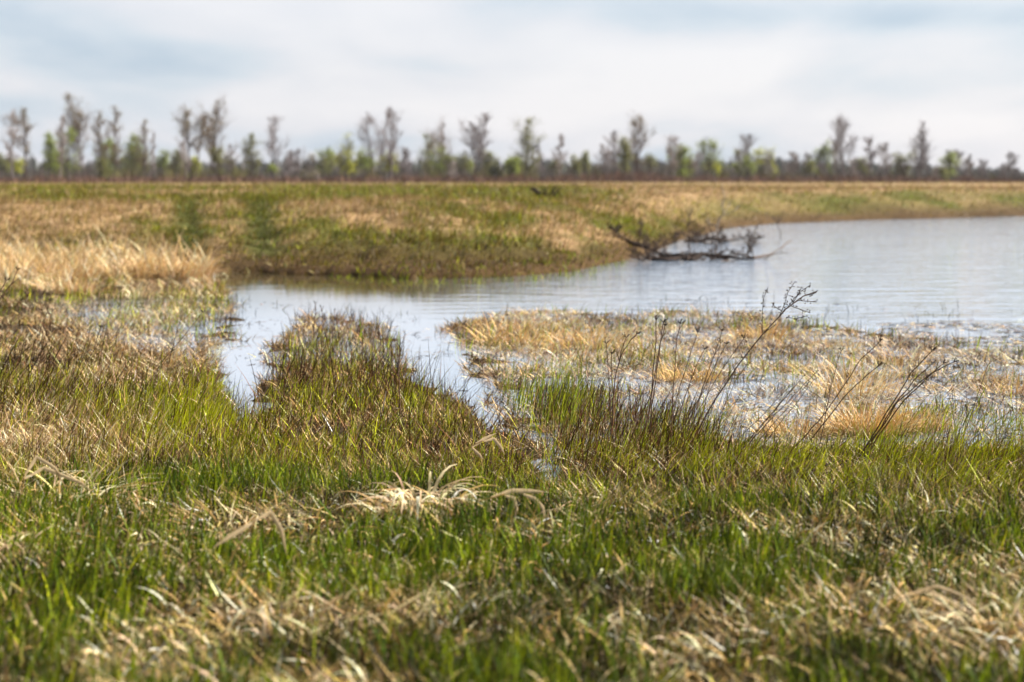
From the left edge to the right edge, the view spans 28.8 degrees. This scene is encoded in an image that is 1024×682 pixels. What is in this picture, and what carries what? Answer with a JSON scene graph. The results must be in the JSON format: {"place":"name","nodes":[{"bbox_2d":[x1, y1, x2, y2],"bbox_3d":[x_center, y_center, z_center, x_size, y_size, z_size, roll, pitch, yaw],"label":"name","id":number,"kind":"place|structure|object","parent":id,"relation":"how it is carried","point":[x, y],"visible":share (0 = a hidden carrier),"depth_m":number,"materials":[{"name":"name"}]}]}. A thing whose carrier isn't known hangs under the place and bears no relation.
{"place":"outdoors","nodes":[
{"label":"outdoors","id":0,"kind":"place"},
{"bbox_2d":[0,435,1023,681],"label":"foreground grass","id":1,"kind":"structure","parent":0,"point":[522,661],"depth_m":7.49,"materials":[{"name":"green plant"}]},
{"bbox_2d":[0,182,1023,681],"bbox_3d":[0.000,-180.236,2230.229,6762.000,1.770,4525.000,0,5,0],"label":"ground","id":2,"kind":"structure","parent":0,"point":[840,214],"depth_m":40.77,"materials":[{"name":"beige plant"}]},
{"bbox_2d":[0,106,24,178],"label":"bare tree","id":3,"kind":"object","parent":2,"relation":"on","point":[10,133],"visible":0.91,"depth_m":267.14,"materials":[{"name":"grey plant"}]},
{"bbox_2d":[8,107,36,178],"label":"budding tree","id":4,"kind":"object","parent":2,"relation":"on","point":[23,118],"visible":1,"depth_m":254.17,"materials":[{"name":"grey plant"}]},
{"bbox_2d":[0,242,81,275],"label":"reed clump","id":5,"kind":"object","parent":2,"relation":"on","point":[17,258],"visible":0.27,"depth_m":33.08,"materials":[{"name":"plant"}]},
{"bbox_2d":[35,129,62,176],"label":"leafing tree","id":6,"kind":"object","parent":2,"relation":"on","point":[49,143],"visible":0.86,"depth_m":284.22,"materials":[{"name":"green plant"}]},
{"bbox_2d":[2,252,104,284],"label":"reed clump","id":7,"kind":"object","parent":2,"relation":"on","point":[87,275],"visible":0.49,"depth_m":32.33,"materials":[{"name":"plant"}]},
{"bbox_2d":[19,455,100,503],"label":"bent reed","id":8,"kind":"object","parent":2,"relation":"on","point":[55,470],"visible":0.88,"depth_m":9.40,"materials":[{"name":"plant"}]},
{"bbox_2d":[55,114,68,181],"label":"bare tree","id":9,"kind":"object","parent":2,"relation":"on","point":[61,151],"visible":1,"depth_m":256.89,"materials":[{"name":"grey plant"}]},
{"bbox_2d":[52,125,81,176],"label":"leafing tree","id":10,"kind":"object","parent":2,"relation":"on","point":[70,138],"visible":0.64,"depth_m":290.61,"materials":[{"name":"green plant"}]},
{"bbox_2d":[29,268,107,294],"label":"reed clump","id":11,"kind":"object","parent":2,"relation":"on","point":[73,289],"visible":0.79,"depth_m":29.46,"materials":[{"name":"plant"}]},
{"bbox_2d":[56,91,104,171],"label":"budding tree","id":12,"kind":"object","parent":2,"relation":"on","point":[77,125],"visible":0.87,"depth_m":321.10,"materials":[{"name":"grey plant"}]},
{"bbox_2d":[0,451,177,507],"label":"drooping tussock","id":13,"kind":"object","parent":2,"relation":"on","point":[60,483],"visible":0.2,"depth_m":9.67,"materials":[{"name":"beige plant"}]},
{"bbox_2d":[88,110,112,161],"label":"budding tree","id":14,"kind":"object","parent":2,"relation":"on","point":[98,136],"visible":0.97,"depth_m":281.20,"materials":[{"name":"grey plant"}]},
{"bbox_2d":[95,152,112,179],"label":"leafing tree","id":15,"kind":"object","parent":2,"relation":"on","point":[102,167],"visible":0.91,"depth_m":257.73,"materials":[{"name":"green plant"}]},
{"bbox_2d":[89,137,123,176],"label":"leafing tree","id":16,"kind":"object","parent":2,"relation":"on","point":[108,142],"visible":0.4,"depth_m":291.38,"materials":[{"name":"green plant"}]},
{"bbox_2d":[103,105,126,179],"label":"budding tree","id":17,"kind":"object","parent":2,"relation":"on","point":[114,146],"visible":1,"depth_m":274.48,"materials":[{"name":"grey plant"}]},
{"bbox_2d":[85,250,166,281],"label":"reed clump","id":18,"kind":"object","parent":2,"relation":"on","point":[115,272],"visible":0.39,"depth_m":33.16,"materials":[{"name":"plant"}]},
{"bbox_2d":[119,145,143,175],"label":"leafing tree","id":19,"kind":"object","parent":2,"relation":"on","point":[134,161],"visible":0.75,"depth_m":298.90,"materials":[{"name":"green plant"}]},
{"bbox_2d":[119,128,147,173],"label":"leafing tree","id":20,"kind":"object","parent":2,"relation":"on","point":[131,144],"visible":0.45,"depth_m":303.62,"materials":[{"name":"green plant"}]},
{"bbox_2d":[131,119,152,175],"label":"budding tree","id":21,"kind":"object","parent":2,"relation":"on","point":[142,160],"visible":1,"depth_m":283.80,"materials":[{"name":"grey plant"}]},
{"bbox_2d":[152,147,170,174],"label":"leafing tree","id":22,"kind":"object","parent":2,"relation":"on","point":[163,159],"visible":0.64,"depth_m":313.72,"materials":[{"name":"green plant"}]},
{"bbox_2d":[108,245,228,280],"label":"reed clump","id":23,"kind":"object","parent":2,"relation":"on","point":[182,270],"visible":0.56,"depth_m":33.40,"materials":[{"name":"plant"}]},
{"bbox_2d":[163,145,188,176],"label":"leafing tree","id":24,"kind":"object","parent":2,"relation":"on","point":[175,161],"visible":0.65,"depth_m":279.90,"materials":[{"name":"green plant"}]},
{"bbox_2d":[177,141,194,176],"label":"bare tree","id":25,"kind":"object","parent":2,"relation":"on","point":[182,157],"visible":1,"depth_m":256.98,"materials":[{"name":"grey plant"}]},
{"bbox_2d":[170,102,218,177],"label":"budding tree","id":26,"kind":"object","parent":2,"relation":"on","point":[201,121],"visible":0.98,"depth_m":264.70,"materials":[{"name":"grey plant"}]},
{"bbox_2d":[191,91,236,169],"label":"budding tree","id":27,"kind":"object","parent":2,"relation":"on","point":[214,135],"visible":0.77,"depth_m":289.62,"materials":[{"name":"grey plant"}]},
{"bbox_2d":[208,145,226,177],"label":"leafing tree","id":28,"kind":"object","parent":2,"relation":"on","point":[217,159],"visible":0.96,"depth_m":262.58,"materials":[{"name":"green plant"}]},
{"bbox_2d":[156,487,312,532],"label":"drooping tussock","id":29,"kind":"object","parent":2,"relation":"on","point":[291,520],"visible":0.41,"depth_m":8.97,"materials":[{"name":"beige plant"}]},
{"bbox_2d":[213,510,286,574],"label":"bent reed","id":30,"kind":"object","parent":2,"relation":"on","point":[253,522],"visible":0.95,"depth_m":7.71,"materials":[{"name":"plant"}]},
{"bbox_2d":[238,132,266,173],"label":"leafing tree","id":31,"kind":"object","parent":2,"relation":"on","point":[247,150],"visible":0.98,"depth_m":314.01,"materials":[{"name":"green plant"}]},
{"bbox_2d":[261,114,290,163],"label":"bare tree","id":32,"kind":"object","parent":2,"relation":"on","point":[273,136],"visible":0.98,"depth_m":321.29,"materials":[{"name":"grey plant"}]},
{"bbox_2d":[299,152,320,177],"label":"tree","id":33,"kind":"object","parent":2,"relation":"on","point":[312,159],"visible":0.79,"depth_m":288.23,"materials":[{"name":"grey plant"}]},
{"bbox_2d":[311,145,336,171],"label":"leafing tree","id":34,"kind":"object","parent":2,"relation":"on","point":[327,152],"visible":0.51,"depth_m":324.90,"materials":[{"name":"green plant"}]},
{"bbox_2d":[313,154,336,177],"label":"leafing tree","id":35,"kind":"object","parent":2,"relation":"on","point":[323,166],"visible":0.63,"depth_m":297.23,"materials":[{"name":"green plant"}]},
{"bbox_2d":[331,131,358,179],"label":"leafing tree","id":36,"kind":"object","parent":2,"relation":"on","point":[348,166],"visible":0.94,"depth_m":267.80,"materials":[{"name":"green plant"}]},
{"bbox_2d":[355,145,376,173],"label":"leafing tree","id":37,"kind":"object","parent":2,"relation":"on","point":[364,159],"visible":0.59,"depth_m":302.28,"materials":[{"name":"green plant"}]},
{"bbox_2d":[350,107,394,173],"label":"bare tree","id":38,"kind":"object","parent":2,"relation":"on","point":[369,142],"visible":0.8,"depth_m":311.01,"materials":[{"name":"grey plant"}]},
{"bbox_2d":[377,151,400,176],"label":"leafing tree","id":39,"kind":"object","parent":2,"relation":"on","point":[394,167],"visible":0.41,"depth_m":296.67,"materials":[{"name":"green plant"}]},
{"bbox_2d":[378,108,403,179],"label":"bare tree","id":40,"kind":"object","parent":2,"relation":"on","point":[391,150],"visible":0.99,"depth_m":257.84,"materials":[{"name":"grey plant"}]},
{"bbox_2d":[288,581,532,628],"bbox_3d":[-0.346,0.977,7.069,0.937,0.269,0.786,0,5,0],"label":"drooping tussock","id":41,"kind":"object","parent":2,"relation":"on","point":[331,605],"visible":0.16,"depth_m":7.07,"materials":[{"name":"beige plant"}]},
{"bbox_2d":[329,464,502,527],"bbox_3d":[-0.419,0.824,9.256,0.993,0.418,0.848,0,5,0],"label":"drooping tussock","id":42,"kind":"object","parent":2,"relation":"on","point":[402,497],"visible":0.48,"depth_m":9.25,"materials":[{"name":"beige plant"}]},
{"bbox_2d":[415,130,438,172],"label":"leafing tree","id":43,"kind":"object","parent":2,"relation":"on","point":[424,159],"visible":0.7,"depth_m":313.28,"materials":[{"name":"green plant"}]},
{"bbox_2d":[422,143,449,177],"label":"leafing tree","id":44,"kind":"object","parent":2,"relation":"on","point":[439,165],"visible":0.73,"depth_m":285.15,"materials":[{"name":"green plant"}]},
{"bbox_2d":[423,117,454,163],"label":"bare tree","id":45,"kind":"object","parent":2,"relation":"on","point":[436,141],"visible":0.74,"depth_m":302.69,"materials":[{"name":"grey plant"}]},
{"bbox_2d":[451,150,473,173],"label":"leafing tree","id":46,"kind":"object","parent":2,"relation":"on","point":[463,158],"visible":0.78,"depth_m":284.23,"materials":[{"name":"green plant"}]},
{"bbox_2d":[448,433,504,470],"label":"bent reed","id":47,"kind":"object","parent":2,"relation":"on","point":[487,440],"visible":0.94,"depth_m":10.70,"materials":[{"name":"plant"}]},
{"bbox_2d":[458,110,495,181],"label":"bare tree","id":48,"kind":"object","parent":2,"relation":"on","point":[479,137],"visible":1,"depth_m":275.94,"materials":[{"name":"grey plant"}]},
{"bbox_2d":[428,488,544,524],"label":"bent reed","id":49,"kind":"object","parent":2,"relation":"on","point":[521,491],"visible":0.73,"depth_m":9.01,"materials":[{"name":"plant"}]},
{"bbox_2d":[472,147,500,172],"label":"leafing tree","id":50,"kind":"object","parent":2,"relation":"on","point":[486,160],"visible":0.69,"depth_m":278.98,"materials":[{"name":"green plant"}]},
{"bbox_2d":[0,180,1023,284],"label":"bank grass","id":51,"kind":"structure","parent":2,"relation":"on","point":[385,201],"depth_m":50.44,"materials":[{"name":"green plant"}]},
{"bbox_2d":[0,159,1023,182],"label":"scrub thicket","id":52,"kind":"object","parent":2,"relation":"on","point":[665,174],"visible":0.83,"depth_m":258.82,"materials":[{"name":"brown plant"}]},
{"bbox_2d":[0,153,1023,176],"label":"distant wood","id":53,"kind":"object","parent":2,"relation":"on","point":[547,162],"visible":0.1,"depth_m":605.72,"materials":[{"name":"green plant"}]},
{"bbox_2d":[502,156,522,177],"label":"leafing tree","id":54,"kind":"object","parent":2,"relation":"on","point":[509,164],"visible":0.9,"depth_m":262.23,"materials":[{"name":"green plant"}]},
{"bbox_2d":[507,116,548,175],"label":"leafing tree","id":55,"kind":"object","parent":2,"relation":"on","point":[527,146],"visible":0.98,"depth_m":266.38,"materials":[{"name":"grey plant"}]},
{"bbox_2d":[551,133,568,175],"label":"bare tree","id":56,"kind":"object","parent":2,"relation":"on","point":[561,144],"visible":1,"depth_m":255.08,"materials":[{"name":"grey plant"}]},
{"bbox_2d":[566,154,581,176],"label":"leafing tree","id":57,"kind":"object","parent":2,"relation":"on","point":[575,165],"visible":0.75,"depth_m":273.95,"materials":[{"name":"green plant"}]},
{"bbox_2d":[579,150,594,173],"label":"leafing tree","id":58,"kind":"object","parent":2,"relation":"on","point":[585,159],"visible":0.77,"depth_m":291.96,"materials":[{"name":"green plant"}]},
{"bbox_2d":[604,130,621,172],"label":"bare tree","id":59,"kind":"object","parent":2,"relation":"on","point":[614,161],"visible":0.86,"depth_m":283.29,"materials":[{"name":"grey plant"}]},
{"bbox_2d":[612,132,635,175],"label":"leafing tree","id":60,"kind":"object","parent":2,"relation":"on","point":[625,155],"visible":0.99,"depth_m":255.53,"materials":[{"name":"green plant"}]},
{"bbox_2d":[610,331,641,450],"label":"dry weed","id":61,"kind":"object","parent":2,"relation":"on","point":[615,379],"visible":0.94,"depth_m":12.03,"materials":[{"name":"brown plant"}]},
{"bbox_2d":[619,107,656,172],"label":"budding tree","id":62,"kind":"object","parent":2,"relation":"on","point":[639,140],"visible":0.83,"depth_m":265.85,"materials":[{"name":"grey plant"}]},
{"bbox_2d":[607,218,683,254],"bbox_3d":[2.840,-2.317,43.829,1.126,0.848,2.002,-2,5,-25],"label":"fallen tree","id":63,"kind":"object","parent":2,"relation":"on","point":[617,229],"visible":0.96,"depth_m":43.55,"materials":[{"name":"brown wood"}]},
{"bbox_2d":[642,315,667,451],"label":"dry weed","id":64,"kind":"object","parent":2,"relation":"on","point":[651,398],"visible":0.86,"depth_m":11.98,"materials":[{"name":"brown plant"}]},
{"bbox_2d":[664,132,681,180],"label":"bare tree","id":65,"kind":"object","parent":2,"relation":"on","point":[672,161],"visible":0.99,"depth_m":255.58,"materials":[{"name":"grey plant"}]},
{"bbox_2d":[666,141,694,178],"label":"leafing tree","id":66,"kind":"object","parent":2,"relation":"on","point":[683,151],"visible":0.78,"depth_m":257.47,"materials":[{"name":"green plant"}]},
{"bbox_2d":[669,326,707,435],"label":"dry weed","id":67,"kind":"object","parent":2,"relation":"on","point":[690,380],"visible":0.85,"depth_m":12.19,"materials":[{"name":"brown plant"}]},
{"bbox_2d":[671,326,747,459],"bbox_3d":[1.117,0.373,11.655,0.526,0.927,0.098,0,5,0],"label":"dry weed","id":68,"kind":"object","parent":2,"relation":"on","point":[721,329],"visible":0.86,"depth_m":11.65,"materials":[{"name":"brown plant"}]},
{"bbox_2d":[693,136,729,169],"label":"leafing tree","id":69,"kind":"object","parent":2,"relation":"on","point":[709,152],"visible":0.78,"depth_m":314.76,"materials":[{"name":"green plant"}]},
{"bbox_2d":[695,338,751,438],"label":"dry weed","id":70,"kind":"object","parent":2,"relation":"on","point":[720,342],"visible":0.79,"depth_m":12.23,"materials":[{"name":"brown plant"}]},
{"bbox_2d":[730,146,759,177],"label":"leafing tree","id":71,"kind":"object","parent":2,"relation":"on","point":[751,163],"visible":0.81,"depth_m":273.31,"materials":[{"name":"green plant"}]},
{"bbox_2d":[735,134,761,169],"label":"bare tree","id":72,"kind":"object","parent":2,"relation":"on","point":[745,151],"visible":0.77,"depth_m":284.57,"materials":[{"name":"grey plant"}]},
{"bbox_2d":[690,281,817,446],"bbox_3d":[1.391,0.214,11.688,0.809,1.126,0.134,0,5,0],"label":"dry weed","id":73,"kind":"object","parent":2,"relation":"on","point":[790,304],"visible":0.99,"depth_m":11.69,"materials":[{"name":"brown plant"}]},
{"bbox_2d":[751,145,778,173],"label":"leafing tree","id":74,"kind":"object","parent":2,"relation":"on","point":[756,152],"visible":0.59,"depth_m":306.26,"materials":[{"name":"green plant"}]},
{"bbox_2d":[737,370,818,455],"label":"dry weed","id":75,"kind":"object","parent":2,"relation":"on","point":[770,415],"visible":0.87,"depth_m":11.75,"materials":[{"name":"brown plant"}]},
{"bbox_2d":[785,150,801,177],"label":"bare tree","id":76,"kind":"object","parent":2,"relation":"on","point":[793,164],"visible":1,"depth_m":255.28,"materials":[{"name":"grey plant"}]},
{"bbox_2d":[808,139,834,175],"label":"leafing tree","id":77,"kind":"object","parent":2,"relation":"on","point":[823,151],"visible":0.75,"depth_m":284.75,"materials":[{"name":"green plant"}]},
{"bbox_2d":[791,336,883,452],"bbox_3d":[1.913,0.365,12.003,0.664,0.802,0.079,0,5,0],"label":"dry weed","id":78,"kind":"object","parent":2,"relation":"on","point":[880,339],"visible":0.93,"depth_m":11.99,"materials":[{"name":"brown plant"}]},
{"bbox_2d":[830,115,859,177],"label":"bare tree","id":79,"kind":"object","parent":2,"relation":"on","point":[841,123],"visible":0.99,"depth_m":257.82,"materials":[{"name":"grey plant"}]},
{"bbox_2d":[855,135,881,174],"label":"bare tree","id":80,"kind":"object","parent":2,"relation":"on","point":[870,155],"visible":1,"depth_m":262.04,"materials":[{"name":"grey plant"}]},
{"bbox_2d":[876,142,896,177],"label":"bare tree","id":81,"kind":"object","parent":2,"relation":"on","point":[886,156],"visible":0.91,"depth_m":292.40,"materials":[{"name":"grey plant"}]},
{"bbox_2d":[887,148,917,177],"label":"leafing tree","id":82,"kind":"object","parent":2,"relation":"on","point":[900,159],"visible":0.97,"depth_m":260.84,"materials":[{"name":"green plant"}]},
{"bbox_2d":[828,585,979,605],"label":"bent reed","id":83,"kind":"object","parent":2,"relation":"on","point":[930,588],"visible":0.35,"depth_m":7.32,"materials":[{"name":"plant"}]},
{"bbox_2d":[857,347,958,460],"bbox_3d":[2.308,0.417,11.734,0.658,0.773,0.116,0,5,4],"label":"dry weed","id":84,"kind":"object","parent":2,"relation":"on","point":[890,411],"visible":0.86,"depth_m":11.74,"materials":[{"name":"brown plant"}]},
{"bbox_2d":[908,120,935,174],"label":"bare tree","id":85,"kind":"object","parent":2,"relation":"on","point":[923,156],"visible":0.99,"depth_m":301.57,"materials":[{"name":"grey plant"}]},
{"bbox_2d":[936,149,961,177],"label":"leafing tree","id":86,"kind":"object","parent":2,"relation":"on","point":[948,157],"visible":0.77,"depth_m":295.37,"materials":[{"name":"green plant"}]},
{"bbox_2d":[896,574,1023,642],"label":"drooping tussock","id":87,"kind":"object","parent":2,"relation":"on","point":[954,612],"visible":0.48,"depth_m":7.02,"materials":[{"name":"beige plant"}]},
{"bbox_2d":[0,301,1023,554],"bbox_3d":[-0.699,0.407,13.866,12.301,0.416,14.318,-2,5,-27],"label":"shore grass","id":88,"kind":"structure","parent":0,"point":[206,410],"depth_m":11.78,"materials":[{"name":"green plant"}]},
{"bbox_2d":[0,226,1023,470],"bbox_3d":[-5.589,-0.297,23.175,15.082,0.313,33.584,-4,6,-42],"label":"marsh grass","id":89,"kind":"structure","parent":0,"point":[1019,423],"depth_m":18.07,"materials":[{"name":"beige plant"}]},
{"bbox_2d":[0,0,1023,171],"label":"sky","id":90,"kind":"structure","parent":0,"point":[778,72],"materials":[{"name":"white"}]},
{"bbox_2d":[30,216,1023,483],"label":"water","id":91,"kind":"structure","parent":0,"point":[876,274],"depth_m":28.18,"materials":[{"name":"grey liquid"}]},
{"bbox_2d":[456,305,568,345],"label":"straw tussock","id":92,"kind":"object","parent":91,"relation":"on","point":[513,336],"visible":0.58,"depth_m":20.55,"materials":[{"name":"beige plant"}]},
{"bbox_2d":[47,276,1023,467],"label":"floating debris","id":93,"kind":"object","parent":91,"relation":"on","point":[828,333],"visible":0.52,"depth_m":19.27,"materials":[{"name":"beige plant"}]},
{"bbox_2d":[531,316,638,351],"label":"straw tussock","id":94,"kind":"object","parent":91,"relation":"on","point":[575,340],"visible":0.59,"depth_m":20.03,"materials":[{"name":"beige plant"}]},
{"bbox_2d":[644,358,729,382],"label":"straw tussock","id":95,"kind":"object","parent":91,"relation":"on","point":[669,374],"visible":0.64,"depth_m":16.84,"materials":[{"name":"beige plant"}]},
{"bbox_2d":[628,234,769,261],"bbox_3d":[3.993,-1.960,41.998,3.964,0.592,2.690,-2,5,-22],"label":"driftwood pile","id":96,"kind":"object","parent":91,"relation":"on","point":[685,256],"visible":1,"depth_m":41.49,"materials":[{"name":"brown wood"}]},
{"bbox_2d":[669,220,763,243],"bbox_3d":[5.516,-2.936,53.325,4.510,0.650,2.469,-3,6,-36],"label":"driftwood pile","id":97,"kind":"object","parent":91,"relation":"on","point":[695,238],"visible":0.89,"depth_m":53.17,"materials":[{"name":"brown plant"}]},
{"bbox_2d":[720,316,803,340],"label":"straw tussock","id":98,"kind":"object","parent":91,"relation":"on","point":[759,332],"visible":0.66,"depth_m":21.32,"materials":[{"name":"beige plant"}]},
{"bbox_2d":[735,407,847,437],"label":"straw tussock","id":99,"kind":"object","parent":91,"relation":"on","point":[781,426],"visible":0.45,"depth_m":13.28,"materials":[{"name":"beige plant"}]},
{"bbox_2d":[788,342,930,401],"bbox_3d":[2.691,0.233,15.696,1.258,0.592,1.358,0,5,0],"label":"straw tussock","id":100,"kind":"object","parent":91,"relation":"on","point":[846,388],"visible":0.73,"depth_m":15.69,"materials":[{"name":"beige plant"}]},
{"bbox_2d":[789,389,938,437],"bbox_3d":[2.376,0.498,13.368,1.054,0.462,0.966,0,5,0],"label":"straw tussock","id":101,"kind":"object","parent":91,"relation":"on","point":[878,418],"visible":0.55,"depth_m":13.31,"materials":[{"name":"beige plant"}]},
{"bbox_2d":[839,334,957,368],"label":"straw tussock","id":102,"kind":"object","parent":91,"relation":"on","point":[917,353],"visible":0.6,"depth_m":18.25,"materials":[{"name":"beige plant"}]},
{"bbox_2d":[894,396,966,431],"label":"straw tussock","id":103,"kind":"object","parent":91,"relation":"on","point":[926,426],"visible":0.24,"depth_m":13.58,"materials":[{"name":"beige plant"}]},
{"bbox_2d":[964,369,1023,394],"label":"straw tussock","id":104,"kind":"object","parent":91,"relation":"on","point":[1004,389],"visible":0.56,"depth_m":15.94,"materials":[{"name":"beige plant"}]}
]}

